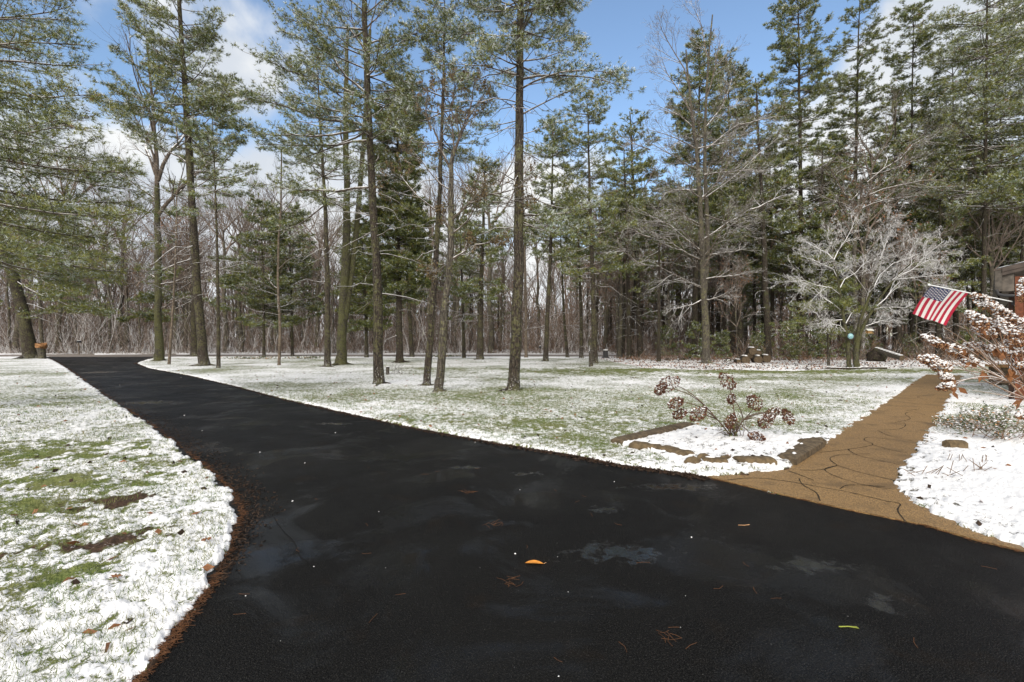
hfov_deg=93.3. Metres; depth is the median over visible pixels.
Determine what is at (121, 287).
tree
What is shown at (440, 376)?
pine tree
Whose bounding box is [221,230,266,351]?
bare tree
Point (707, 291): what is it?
bare tree
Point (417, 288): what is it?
pine tree
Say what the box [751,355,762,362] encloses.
cut log
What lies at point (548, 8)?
pine tree
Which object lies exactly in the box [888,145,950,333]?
pine tree
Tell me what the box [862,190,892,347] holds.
pine tree
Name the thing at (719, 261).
bare tree
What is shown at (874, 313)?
pine tree
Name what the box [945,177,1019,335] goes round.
pine tree
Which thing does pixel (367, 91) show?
pine tree
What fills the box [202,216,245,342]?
bare tree
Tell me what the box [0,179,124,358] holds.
pine tree
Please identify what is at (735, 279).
bare tree
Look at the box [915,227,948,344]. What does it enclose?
pine tree
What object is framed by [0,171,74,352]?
bare tree
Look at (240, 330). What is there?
bare tree
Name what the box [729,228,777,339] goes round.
pine tree
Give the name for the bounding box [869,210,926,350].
pine tree
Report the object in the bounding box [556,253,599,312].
bare tree
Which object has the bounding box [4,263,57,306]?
bare tree
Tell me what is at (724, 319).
pine tree
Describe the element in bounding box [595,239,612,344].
pine tree
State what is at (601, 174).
pine tree
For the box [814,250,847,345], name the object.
bare tree
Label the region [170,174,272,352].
bare tree
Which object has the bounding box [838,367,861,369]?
border log
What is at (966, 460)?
dead stalks
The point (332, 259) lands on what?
bare tree
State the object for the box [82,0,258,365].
pine tree
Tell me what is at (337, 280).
bare tree
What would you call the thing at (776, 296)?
pine tree
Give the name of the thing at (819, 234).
pine tree
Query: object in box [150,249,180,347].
bare tree
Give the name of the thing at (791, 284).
bare tree
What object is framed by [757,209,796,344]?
bare tree
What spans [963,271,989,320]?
bare tree
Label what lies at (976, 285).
pine tree
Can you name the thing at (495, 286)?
bare tree
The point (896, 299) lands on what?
bare tree
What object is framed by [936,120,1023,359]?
bare tree
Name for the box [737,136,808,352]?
pine tree
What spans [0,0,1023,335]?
sky
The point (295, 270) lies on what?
pine tree
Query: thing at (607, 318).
bare tree
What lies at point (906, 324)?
pine tree
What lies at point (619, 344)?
tree
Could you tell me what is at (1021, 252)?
pine tree
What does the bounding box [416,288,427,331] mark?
pine tree
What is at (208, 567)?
fallen leaves
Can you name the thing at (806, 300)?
pine tree
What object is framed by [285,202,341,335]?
bare tree
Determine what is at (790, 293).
pine tree
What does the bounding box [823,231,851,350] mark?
pine tree
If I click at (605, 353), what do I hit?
storage bin
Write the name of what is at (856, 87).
pine tree
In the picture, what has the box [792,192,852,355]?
bare tree
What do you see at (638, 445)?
edging slab
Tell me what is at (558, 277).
bare tree
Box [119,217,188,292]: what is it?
bare tree
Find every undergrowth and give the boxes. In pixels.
[0,282,710,353]
[1,339,715,353]
[605,308,1014,360]
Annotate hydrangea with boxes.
[654,372,795,440]
[916,277,1023,419]
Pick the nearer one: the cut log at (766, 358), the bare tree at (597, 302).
the cut log at (766, 358)
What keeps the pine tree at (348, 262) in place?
on the ground at (998, 492)
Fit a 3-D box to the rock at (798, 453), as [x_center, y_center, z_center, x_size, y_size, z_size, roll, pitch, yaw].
[4.077,1.543,6.806,0.254,0.150,1.540,0,0,44]
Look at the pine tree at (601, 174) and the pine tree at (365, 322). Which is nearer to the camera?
the pine tree at (601, 174)
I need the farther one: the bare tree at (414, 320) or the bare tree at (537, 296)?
the bare tree at (537, 296)
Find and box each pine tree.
[0,0,175,298]
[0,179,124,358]
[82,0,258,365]
[90,3,258,360]
[116,119,239,356]
[170,86,261,367]
[219,196,302,356]
[228,0,447,385]
[245,202,331,355]
[253,45,379,366]
[270,212,307,345]
[294,258,324,343]
[295,247,323,339]
[330,217,371,350]
[334,223,395,357]
[353,68,443,362]
[356,298,388,349]
[373,60,540,392]
[377,0,499,385]
[391,222,421,356]
[394,247,424,348]
[401,276,428,332]
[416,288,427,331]
[429,0,646,391]
[432,200,466,351]
[437,207,486,357]
[438,275,453,335]
[444,150,513,359]
[455,259,486,346]
[458,209,486,350]
[487,270,510,347]
[491,263,506,333]
[496,112,602,361]
[541,209,578,357]
[547,85,637,363]
[552,186,603,357]
[556,210,586,345]
[570,224,604,347]
[592,187,654,356]
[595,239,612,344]
[596,108,679,356]
[597,150,657,358]
[601,264,615,348]
[603,201,668,356]
[609,246,632,330]
[625,186,712,361]
[630,184,661,343]
[639,182,692,343]
[640,245,691,352]
[649,27,757,357]
[650,249,674,322]
[661,220,693,328]
[664,247,699,338]
[665,188,693,340]
[674,165,722,347]
[692,46,777,356]
[698,179,735,347]
[699,158,754,354]
[704,164,773,355]
[710,247,723,348]
[717,236,762,339]
[719,70,808,358]
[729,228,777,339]
[736,232,789,347]
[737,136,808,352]
[742,285,758,344]
[743,232,789,346]
[745,0,872,357]
[750,165,778,329]
[770,275,880,365]
[775,243,805,316]
[782,216,833,352]
[783,140,866,358]
[805,136,861,345]
[809,0,907,351]
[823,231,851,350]
[826,207,869,349]
[832,151,894,328]
[842,251,881,340]
[847,285,889,326]
[848,238,893,335]
[853,94,946,355]
[859,0,969,347]
[860,197,890,339]
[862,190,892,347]
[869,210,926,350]
[870,156,952,357]
[873,0,1023,359]
[879,105,961,352]
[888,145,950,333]
[891,26,1019,342]
[892,297,934,335]
[895,148,992,358]
[903,114,980,356]
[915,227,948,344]
[919,3,1023,344]
[936,0,1023,225]
[943,148,1003,328]
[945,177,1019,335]
[968,104,1023,262]
[968,173,1022,347]
[972,140,1017,346]
[1002,226,1021,263]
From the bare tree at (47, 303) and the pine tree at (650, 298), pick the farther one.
the bare tree at (47, 303)
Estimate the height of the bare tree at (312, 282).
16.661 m
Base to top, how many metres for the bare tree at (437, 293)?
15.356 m
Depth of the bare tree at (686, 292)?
62.48 m
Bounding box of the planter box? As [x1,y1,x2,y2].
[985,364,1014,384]
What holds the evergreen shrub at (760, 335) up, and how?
on the ground at (998, 492)
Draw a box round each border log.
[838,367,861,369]
[862,367,886,368]
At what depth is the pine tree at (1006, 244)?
43.96 m
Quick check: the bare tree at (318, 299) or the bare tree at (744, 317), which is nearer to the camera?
the bare tree at (318, 299)
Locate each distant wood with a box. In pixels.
[0,196,987,345]
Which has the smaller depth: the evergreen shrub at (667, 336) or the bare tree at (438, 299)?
the evergreen shrub at (667, 336)
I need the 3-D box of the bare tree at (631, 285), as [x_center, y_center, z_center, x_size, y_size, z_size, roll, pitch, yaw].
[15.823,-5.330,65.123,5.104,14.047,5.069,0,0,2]
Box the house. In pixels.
[992,261,1023,399]
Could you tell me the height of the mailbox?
1.700 m
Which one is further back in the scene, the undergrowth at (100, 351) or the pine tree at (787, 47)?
the undergrowth at (100, 351)
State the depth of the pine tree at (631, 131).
44.80 m
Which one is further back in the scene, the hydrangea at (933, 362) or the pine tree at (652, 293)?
the pine tree at (652, 293)
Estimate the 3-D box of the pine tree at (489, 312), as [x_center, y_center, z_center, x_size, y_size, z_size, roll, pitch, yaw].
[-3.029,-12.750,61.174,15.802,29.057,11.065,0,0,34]
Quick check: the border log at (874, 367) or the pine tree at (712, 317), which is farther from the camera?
the pine tree at (712, 317)
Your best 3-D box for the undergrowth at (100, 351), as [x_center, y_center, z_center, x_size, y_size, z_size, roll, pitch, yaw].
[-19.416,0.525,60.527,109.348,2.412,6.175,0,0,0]
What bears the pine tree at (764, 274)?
on the ground at (998, 492)
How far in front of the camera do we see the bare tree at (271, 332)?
66.54 m
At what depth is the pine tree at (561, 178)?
37.10 m
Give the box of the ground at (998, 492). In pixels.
[0,336,1023,681]
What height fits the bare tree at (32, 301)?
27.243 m
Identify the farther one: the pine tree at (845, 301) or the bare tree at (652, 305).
the bare tree at (652, 305)
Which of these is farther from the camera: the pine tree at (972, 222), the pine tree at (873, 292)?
the pine tree at (873, 292)
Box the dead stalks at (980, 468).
[963,460,990,470]
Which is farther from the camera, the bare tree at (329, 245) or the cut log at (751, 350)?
the bare tree at (329, 245)
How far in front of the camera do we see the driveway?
3.33 m
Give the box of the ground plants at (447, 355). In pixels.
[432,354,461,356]
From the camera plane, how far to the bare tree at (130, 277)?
87.38 m
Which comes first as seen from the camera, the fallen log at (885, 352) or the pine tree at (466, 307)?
the fallen log at (885, 352)
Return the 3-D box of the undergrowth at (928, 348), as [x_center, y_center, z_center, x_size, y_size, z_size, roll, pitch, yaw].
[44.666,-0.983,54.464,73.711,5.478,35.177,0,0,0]
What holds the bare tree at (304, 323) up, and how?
on the ground at (998, 492)
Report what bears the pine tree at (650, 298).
on the ground at (998, 492)
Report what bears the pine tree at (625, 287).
on the ground at (998, 492)
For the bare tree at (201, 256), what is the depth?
62.59 m
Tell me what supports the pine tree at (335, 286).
on the ground at (998, 492)
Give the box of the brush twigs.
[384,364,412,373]
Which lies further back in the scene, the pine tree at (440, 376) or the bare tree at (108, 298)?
the bare tree at (108, 298)
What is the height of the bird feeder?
0.729 m
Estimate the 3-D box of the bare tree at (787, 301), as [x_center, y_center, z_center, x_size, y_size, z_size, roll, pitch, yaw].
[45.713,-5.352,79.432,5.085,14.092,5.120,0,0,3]
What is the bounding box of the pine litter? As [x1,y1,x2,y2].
[56,361,1023,681]
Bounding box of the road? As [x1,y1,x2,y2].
[0,354,946,356]
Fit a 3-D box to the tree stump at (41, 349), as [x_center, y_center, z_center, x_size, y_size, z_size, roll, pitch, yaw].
[-42.092,0.941,43.205,0.883,1.582,0.879,0,0,0]
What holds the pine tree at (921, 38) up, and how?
on the ground at (998, 492)
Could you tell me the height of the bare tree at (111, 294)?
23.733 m
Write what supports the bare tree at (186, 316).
on the ground at (998, 492)
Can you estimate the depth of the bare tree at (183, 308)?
73.69 m
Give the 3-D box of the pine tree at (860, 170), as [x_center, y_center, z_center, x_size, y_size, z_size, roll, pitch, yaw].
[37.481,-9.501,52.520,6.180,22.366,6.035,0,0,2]
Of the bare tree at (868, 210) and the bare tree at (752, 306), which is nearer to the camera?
the bare tree at (868, 210)
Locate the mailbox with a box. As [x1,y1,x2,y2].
[76,340,81,353]
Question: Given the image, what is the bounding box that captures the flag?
[913,284,1014,325]
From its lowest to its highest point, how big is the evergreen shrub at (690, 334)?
3.477 m
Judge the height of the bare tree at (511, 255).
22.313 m
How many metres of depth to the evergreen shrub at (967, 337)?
40.83 m
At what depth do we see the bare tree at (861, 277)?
60.11 m
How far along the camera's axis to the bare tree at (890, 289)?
61.21 m
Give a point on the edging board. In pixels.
(646, 433)
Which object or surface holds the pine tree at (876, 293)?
on the ground at (998, 492)
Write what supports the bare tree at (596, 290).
on the ground at (998, 492)
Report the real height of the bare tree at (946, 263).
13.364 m
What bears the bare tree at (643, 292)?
on the ground at (998, 492)
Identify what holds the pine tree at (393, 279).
on the ground at (998, 492)
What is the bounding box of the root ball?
[863,347,886,361]
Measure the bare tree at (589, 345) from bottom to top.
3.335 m
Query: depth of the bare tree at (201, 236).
77.83 m
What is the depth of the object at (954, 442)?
7.12 m
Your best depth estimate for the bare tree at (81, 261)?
76.23 m
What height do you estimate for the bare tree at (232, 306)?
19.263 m
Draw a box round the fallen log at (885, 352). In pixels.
[874,347,904,360]
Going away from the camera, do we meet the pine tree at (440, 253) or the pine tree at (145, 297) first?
the pine tree at (145, 297)
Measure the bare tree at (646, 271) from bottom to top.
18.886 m
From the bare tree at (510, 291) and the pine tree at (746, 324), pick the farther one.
the bare tree at (510, 291)
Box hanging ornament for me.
[847,328,853,339]
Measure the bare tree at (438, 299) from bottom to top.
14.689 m
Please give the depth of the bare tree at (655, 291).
73.17 m
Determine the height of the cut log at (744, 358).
0.680 m
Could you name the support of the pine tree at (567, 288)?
on the ground at (998, 492)
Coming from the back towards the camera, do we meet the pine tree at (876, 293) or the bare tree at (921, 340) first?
the pine tree at (876, 293)
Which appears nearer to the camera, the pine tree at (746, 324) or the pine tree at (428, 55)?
the pine tree at (428, 55)
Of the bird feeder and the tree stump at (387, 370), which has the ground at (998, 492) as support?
the tree stump at (387, 370)
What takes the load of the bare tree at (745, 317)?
on the ground at (998, 492)
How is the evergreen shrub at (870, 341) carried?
on the ground at (998, 492)
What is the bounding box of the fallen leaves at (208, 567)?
[10,353,1014,652]
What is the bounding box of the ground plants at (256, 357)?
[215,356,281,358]
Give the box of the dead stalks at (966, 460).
[947,454,986,462]
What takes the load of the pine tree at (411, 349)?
on the ground at (998, 492)
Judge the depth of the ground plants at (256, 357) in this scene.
42.15 m
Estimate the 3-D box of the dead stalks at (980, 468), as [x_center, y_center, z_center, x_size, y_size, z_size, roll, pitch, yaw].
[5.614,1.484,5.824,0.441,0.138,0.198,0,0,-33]
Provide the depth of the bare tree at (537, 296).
86.76 m
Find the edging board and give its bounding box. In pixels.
[611,422,694,444]
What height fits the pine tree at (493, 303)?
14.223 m
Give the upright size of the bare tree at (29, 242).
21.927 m
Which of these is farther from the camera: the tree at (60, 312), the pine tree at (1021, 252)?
the tree at (60, 312)
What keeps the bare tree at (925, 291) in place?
on the ground at (998, 492)
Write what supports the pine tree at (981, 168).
on the ground at (998, 492)
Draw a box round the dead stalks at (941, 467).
[904,461,962,475]
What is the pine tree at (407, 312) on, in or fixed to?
on the ground at (998, 492)
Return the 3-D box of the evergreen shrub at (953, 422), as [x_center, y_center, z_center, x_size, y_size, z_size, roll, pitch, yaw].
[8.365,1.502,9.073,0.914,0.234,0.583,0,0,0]
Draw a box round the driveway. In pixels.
[49,357,1023,681]
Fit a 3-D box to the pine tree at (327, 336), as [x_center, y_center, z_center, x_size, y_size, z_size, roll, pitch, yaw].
[-11.273,-8.216,29.521,6.934,19.957,6.330,0,0,38]
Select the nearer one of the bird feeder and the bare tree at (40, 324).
the bird feeder
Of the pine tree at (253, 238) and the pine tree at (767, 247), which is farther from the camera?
the pine tree at (767, 247)
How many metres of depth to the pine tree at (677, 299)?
65.95 m
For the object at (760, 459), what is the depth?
6.09 m
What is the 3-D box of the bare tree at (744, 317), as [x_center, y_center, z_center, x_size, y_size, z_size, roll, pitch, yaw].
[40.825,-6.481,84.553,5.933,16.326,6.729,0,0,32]
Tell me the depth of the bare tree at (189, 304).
65.31 m
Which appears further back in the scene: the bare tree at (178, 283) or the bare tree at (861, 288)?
the bare tree at (178, 283)
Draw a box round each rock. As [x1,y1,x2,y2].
[684,456,701,463]
[697,453,709,458]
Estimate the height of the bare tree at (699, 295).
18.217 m
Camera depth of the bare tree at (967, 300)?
56.20 m
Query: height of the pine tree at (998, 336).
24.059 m
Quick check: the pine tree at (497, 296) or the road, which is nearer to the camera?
the road
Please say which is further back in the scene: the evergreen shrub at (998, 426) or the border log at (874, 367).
the border log at (874, 367)
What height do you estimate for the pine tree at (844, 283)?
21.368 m
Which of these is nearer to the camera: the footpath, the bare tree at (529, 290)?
the footpath
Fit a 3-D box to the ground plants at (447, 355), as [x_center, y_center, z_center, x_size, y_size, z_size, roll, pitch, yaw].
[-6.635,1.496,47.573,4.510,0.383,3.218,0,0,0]
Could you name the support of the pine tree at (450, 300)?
on the ground at (998, 492)
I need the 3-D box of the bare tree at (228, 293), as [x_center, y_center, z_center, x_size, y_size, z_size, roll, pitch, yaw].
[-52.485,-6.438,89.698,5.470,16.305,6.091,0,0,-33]
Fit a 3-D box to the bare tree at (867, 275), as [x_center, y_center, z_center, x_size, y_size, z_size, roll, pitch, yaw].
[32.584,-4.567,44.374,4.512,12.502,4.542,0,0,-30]
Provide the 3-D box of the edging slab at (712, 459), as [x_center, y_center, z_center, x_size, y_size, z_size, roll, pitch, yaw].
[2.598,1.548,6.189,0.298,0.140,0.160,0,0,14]
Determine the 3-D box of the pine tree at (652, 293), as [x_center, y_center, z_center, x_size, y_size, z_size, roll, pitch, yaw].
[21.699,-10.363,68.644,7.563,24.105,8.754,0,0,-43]
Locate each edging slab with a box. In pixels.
[629,440,661,449]
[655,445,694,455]
[702,456,728,462]
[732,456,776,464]
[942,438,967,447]
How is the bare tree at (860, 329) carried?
on the ground at (998, 492)
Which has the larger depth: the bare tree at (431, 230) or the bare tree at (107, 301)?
the bare tree at (107, 301)
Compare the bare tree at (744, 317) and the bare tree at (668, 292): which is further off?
the bare tree at (744, 317)
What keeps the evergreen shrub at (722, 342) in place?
on the ground at (998, 492)
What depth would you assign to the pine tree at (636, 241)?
37.01 m
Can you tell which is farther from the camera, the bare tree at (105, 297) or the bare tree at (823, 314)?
the bare tree at (105, 297)
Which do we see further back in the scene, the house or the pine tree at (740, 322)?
the pine tree at (740, 322)
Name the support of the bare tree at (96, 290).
on the ground at (998, 492)
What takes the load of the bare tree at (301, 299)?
on the ground at (998, 492)
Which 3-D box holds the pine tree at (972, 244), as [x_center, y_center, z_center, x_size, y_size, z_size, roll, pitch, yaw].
[45.306,-15.041,48.896,9.306,33.625,9.516,0,0,-16]
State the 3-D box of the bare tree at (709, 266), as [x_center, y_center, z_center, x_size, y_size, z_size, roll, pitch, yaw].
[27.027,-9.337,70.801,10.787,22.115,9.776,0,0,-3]
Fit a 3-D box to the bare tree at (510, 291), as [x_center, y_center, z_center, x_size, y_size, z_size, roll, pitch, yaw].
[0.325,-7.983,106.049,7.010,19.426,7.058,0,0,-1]
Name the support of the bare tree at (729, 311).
on the ground at (998, 492)
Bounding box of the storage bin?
[602,349,608,357]
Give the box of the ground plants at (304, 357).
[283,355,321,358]
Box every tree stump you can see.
[35,343,47,358]
[386,366,389,374]
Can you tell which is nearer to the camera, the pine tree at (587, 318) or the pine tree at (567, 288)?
the pine tree at (587, 318)
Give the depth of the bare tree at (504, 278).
76.53 m
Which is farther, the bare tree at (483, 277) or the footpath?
the bare tree at (483, 277)
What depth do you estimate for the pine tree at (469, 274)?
70.59 m
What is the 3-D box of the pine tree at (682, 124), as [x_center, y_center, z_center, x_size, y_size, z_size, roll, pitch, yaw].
[16.745,-13.019,43.409,8.884,29.574,10.059,0,0,0]
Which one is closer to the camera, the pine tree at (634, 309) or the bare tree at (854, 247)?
the bare tree at (854, 247)
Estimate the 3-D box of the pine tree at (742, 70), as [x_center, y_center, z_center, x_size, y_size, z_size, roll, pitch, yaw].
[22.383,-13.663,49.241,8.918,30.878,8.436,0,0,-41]
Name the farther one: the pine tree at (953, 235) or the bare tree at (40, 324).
the bare tree at (40, 324)
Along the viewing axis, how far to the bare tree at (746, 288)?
58.20 m
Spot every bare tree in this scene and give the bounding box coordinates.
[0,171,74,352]
[0,213,36,351]
[0,270,9,306]
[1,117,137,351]
[1,190,77,342]
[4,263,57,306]
[10,216,58,306]
[24,240,43,327]
[29,281,65,343]
[40,218,115,350]
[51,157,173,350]
[57,221,102,348]
[62,187,139,352]
[63,254,110,351]
[75,229,127,341]
[83,244,132,344]
[92,246,142,331]
[93,259,129,346]
[93,289,118,325]
[97,220,153,351]
[102,218,153,342]
[110,210,163,351]
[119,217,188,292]
[120,176,230,345]
[120,187,212,351]
[122,135,210,363]
[123,268,166,351]
[128,287,150,339]
[145,175,209,348]
[149,218,229,350]
[150,200,226,287]
[150,215,208,347]
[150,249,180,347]
[165,219,215,293]
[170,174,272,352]
[177,246,187,346]
[195,173,283,351]
[195,174,303,348]
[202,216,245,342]
[212,262,246,346]
[219,270,234,311]
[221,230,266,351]
[226,209,293,350]
[229,208,287,350]
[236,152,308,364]
[236,176,305,352]
[239,207,296,351]
[276,193,361,350]
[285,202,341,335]
[287,200,323,347]
[292,208,352,350]
[292,252,323,336]
[293,243,324,344]
[314,296,335,327]
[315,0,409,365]
[320,233,369,345]
[320,252,340,321]
[399,161,456,345]
[401,224,441,351]
[420,141,508,351]
[421,249,446,330]
[427,274,449,325]
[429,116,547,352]
[439,229,468,345]
[464,246,500,322]
[484,228,528,350]
[487,245,513,342]
[493,208,543,332]
[498,185,553,357]
[498,196,562,344]
[504,266,523,311]
[504,273,539,350]
[528,238,569,350]
[537,239,571,346]
[554,169,635,344]
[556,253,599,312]
[569,173,637,349]
[570,321,592,366]
[572,265,609,306]
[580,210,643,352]
[583,251,617,348]
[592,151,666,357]
[594,238,645,318]
[598,0,803,363]
[604,275,633,317]
[614,259,645,304]
[624,249,664,287]
[625,272,654,321]
[636,172,704,355]
[644,221,699,350]
[644,264,675,336]
[644,289,673,348]
[645,275,660,343]
[675,251,710,351]
[676,260,699,337]
[682,223,722,329]
[691,246,722,341]
[707,248,724,337]
[708,245,735,350]
[709,246,760,358]
[711,258,742,341]
[711,282,729,330]
[723,245,760,319]
[729,281,760,346]
[736,280,752,348]
[742,282,760,334]
[752,201,848,353]
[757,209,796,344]
[757,271,795,344]
[764,197,970,366]
[778,279,810,318]
[782,285,793,320]
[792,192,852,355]
[794,86,982,351]
[803,131,949,359]
[803,239,849,350]
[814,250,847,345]
[836,223,890,353]
[838,240,883,331]
[839,208,886,343]
[840,266,882,315]
[874,273,891,343]
[876,268,907,302]
[877,207,969,358]
[881,223,918,351]
[887,211,936,352]
[896,270,933,349]
[917,236,967,287]
[932,229,980,335]
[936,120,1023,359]
[942,230,1004,351]
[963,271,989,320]
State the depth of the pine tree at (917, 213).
43.29 m
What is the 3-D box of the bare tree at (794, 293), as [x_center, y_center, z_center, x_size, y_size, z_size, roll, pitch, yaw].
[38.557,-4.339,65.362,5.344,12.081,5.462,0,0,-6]
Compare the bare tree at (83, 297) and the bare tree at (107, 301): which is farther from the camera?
the bare tree at (107, 301)
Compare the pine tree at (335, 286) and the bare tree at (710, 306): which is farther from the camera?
the bare tree at (710, 306)
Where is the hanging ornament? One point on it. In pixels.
(850, 336)
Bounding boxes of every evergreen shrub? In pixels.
[655,325,679,355]
[679,321,715,359]
[711,329,732,358]
[714,332,729,353]
[748,333,765,355]
[750,323,779,355]
[775,324,804,359]
[796,337,812,357]
[807,324,836,358]
[837,325,869,357]
[859,332,881,351]
[902,332,923,356]
[932,407,1012,432]
[932,415,972,425]
[946,401,1023,441]
[956,326,988,356]
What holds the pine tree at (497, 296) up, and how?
on the ground at (998, 492)
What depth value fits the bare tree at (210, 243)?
66.05 m
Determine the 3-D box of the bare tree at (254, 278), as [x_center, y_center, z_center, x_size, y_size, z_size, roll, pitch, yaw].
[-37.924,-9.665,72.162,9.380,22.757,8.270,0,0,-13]
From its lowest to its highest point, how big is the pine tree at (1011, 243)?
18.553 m
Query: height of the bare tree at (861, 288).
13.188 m
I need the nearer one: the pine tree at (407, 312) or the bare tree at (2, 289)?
the pine tree at (407, 312)
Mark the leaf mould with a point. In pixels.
(572, 456)
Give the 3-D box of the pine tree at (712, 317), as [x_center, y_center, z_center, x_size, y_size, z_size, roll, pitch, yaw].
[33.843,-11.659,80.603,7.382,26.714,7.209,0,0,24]
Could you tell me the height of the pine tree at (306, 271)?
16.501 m
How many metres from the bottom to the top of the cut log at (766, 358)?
0.636 m
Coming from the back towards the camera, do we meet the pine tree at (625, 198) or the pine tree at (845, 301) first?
the pine tree at (625, 198)
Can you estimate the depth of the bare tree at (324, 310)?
96.76 m
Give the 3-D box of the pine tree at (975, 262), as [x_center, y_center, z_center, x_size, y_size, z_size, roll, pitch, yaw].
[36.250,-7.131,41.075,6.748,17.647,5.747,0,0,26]
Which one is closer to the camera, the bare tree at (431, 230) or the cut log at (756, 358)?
the cut log at (756, 358)
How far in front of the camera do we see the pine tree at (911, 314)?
44.91 m
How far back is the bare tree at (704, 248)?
33.82 m
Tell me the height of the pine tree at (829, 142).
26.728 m
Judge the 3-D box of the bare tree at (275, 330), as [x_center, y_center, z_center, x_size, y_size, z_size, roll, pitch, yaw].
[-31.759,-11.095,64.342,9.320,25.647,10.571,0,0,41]
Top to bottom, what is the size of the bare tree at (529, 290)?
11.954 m
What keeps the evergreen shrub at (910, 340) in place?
on the ground at (998, 492)
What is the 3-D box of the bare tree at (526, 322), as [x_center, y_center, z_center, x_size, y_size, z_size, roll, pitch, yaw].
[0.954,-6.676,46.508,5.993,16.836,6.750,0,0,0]
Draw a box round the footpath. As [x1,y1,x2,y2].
[708,374,1023,551]
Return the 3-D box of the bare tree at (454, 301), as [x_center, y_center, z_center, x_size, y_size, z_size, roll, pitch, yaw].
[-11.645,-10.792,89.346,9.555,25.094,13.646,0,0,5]
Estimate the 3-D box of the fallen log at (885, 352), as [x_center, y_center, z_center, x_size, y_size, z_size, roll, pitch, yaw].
[28.233,0.955,36.248,0.494,0.962,2.587,0,0,0]
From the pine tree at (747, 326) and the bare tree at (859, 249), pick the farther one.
the pine tree at (747, 326)
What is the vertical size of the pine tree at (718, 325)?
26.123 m
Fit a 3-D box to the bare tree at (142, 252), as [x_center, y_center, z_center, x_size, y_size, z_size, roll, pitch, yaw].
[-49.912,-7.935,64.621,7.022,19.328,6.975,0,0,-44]
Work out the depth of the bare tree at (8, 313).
64.92 m
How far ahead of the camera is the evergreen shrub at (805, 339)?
43.37 m
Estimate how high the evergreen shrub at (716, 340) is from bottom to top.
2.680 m
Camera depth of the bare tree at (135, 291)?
66.87 m
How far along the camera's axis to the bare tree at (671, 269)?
58.71 m
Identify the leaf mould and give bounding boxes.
[57,358,710,680]
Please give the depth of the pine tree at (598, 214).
46.04 m
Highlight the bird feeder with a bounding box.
[864,329,873,332]
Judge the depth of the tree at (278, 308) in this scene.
31.19 m
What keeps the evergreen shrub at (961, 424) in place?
on the ground at (998, 492)
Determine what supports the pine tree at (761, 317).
on the ground at (998, 492)
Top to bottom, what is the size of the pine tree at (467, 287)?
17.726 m
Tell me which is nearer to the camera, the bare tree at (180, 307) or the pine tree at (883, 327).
the pine tree at (883, 327)
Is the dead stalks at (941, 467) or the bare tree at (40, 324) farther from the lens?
the bare tree at (40, 324)
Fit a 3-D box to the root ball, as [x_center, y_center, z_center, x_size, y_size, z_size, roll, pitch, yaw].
[28.260,1.182,37.509,1.696,1.604,1.655,0,0,34]
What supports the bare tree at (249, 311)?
on the ground at (998, 492)
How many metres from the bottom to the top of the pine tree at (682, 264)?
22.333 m
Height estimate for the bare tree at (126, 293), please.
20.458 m
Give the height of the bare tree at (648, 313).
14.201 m
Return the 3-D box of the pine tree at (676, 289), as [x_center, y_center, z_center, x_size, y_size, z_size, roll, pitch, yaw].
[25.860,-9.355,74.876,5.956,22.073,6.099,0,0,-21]
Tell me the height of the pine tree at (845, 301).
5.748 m
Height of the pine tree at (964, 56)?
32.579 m
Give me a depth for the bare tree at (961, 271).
50.05 m
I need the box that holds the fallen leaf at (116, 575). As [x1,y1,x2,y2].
[109,574,122,578]
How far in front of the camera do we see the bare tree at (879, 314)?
77.77 m
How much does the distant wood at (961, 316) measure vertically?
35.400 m
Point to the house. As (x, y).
(1007, 277)
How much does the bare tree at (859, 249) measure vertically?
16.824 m
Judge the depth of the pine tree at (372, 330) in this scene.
74.03 m
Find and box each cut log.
[739,355,749,362]
[746,347,756,354]
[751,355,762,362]
[761,354,770,362]
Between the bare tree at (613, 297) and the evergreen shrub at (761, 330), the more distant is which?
the bare tree at (613, 297)
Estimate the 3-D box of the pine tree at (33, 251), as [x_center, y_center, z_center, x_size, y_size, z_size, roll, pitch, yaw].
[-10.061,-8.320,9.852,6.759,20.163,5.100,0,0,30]
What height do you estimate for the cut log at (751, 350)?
0.656 m
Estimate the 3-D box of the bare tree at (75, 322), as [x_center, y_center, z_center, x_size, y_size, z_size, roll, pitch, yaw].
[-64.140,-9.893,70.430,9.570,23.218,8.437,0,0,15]
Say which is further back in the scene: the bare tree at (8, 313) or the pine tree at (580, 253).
the bare tree at (8, 313)
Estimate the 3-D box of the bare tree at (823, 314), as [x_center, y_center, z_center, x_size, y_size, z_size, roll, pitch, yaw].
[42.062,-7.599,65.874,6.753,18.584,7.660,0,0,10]
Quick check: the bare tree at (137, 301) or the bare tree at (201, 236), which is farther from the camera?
the bare tree at (137, 301)
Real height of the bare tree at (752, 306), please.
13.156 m

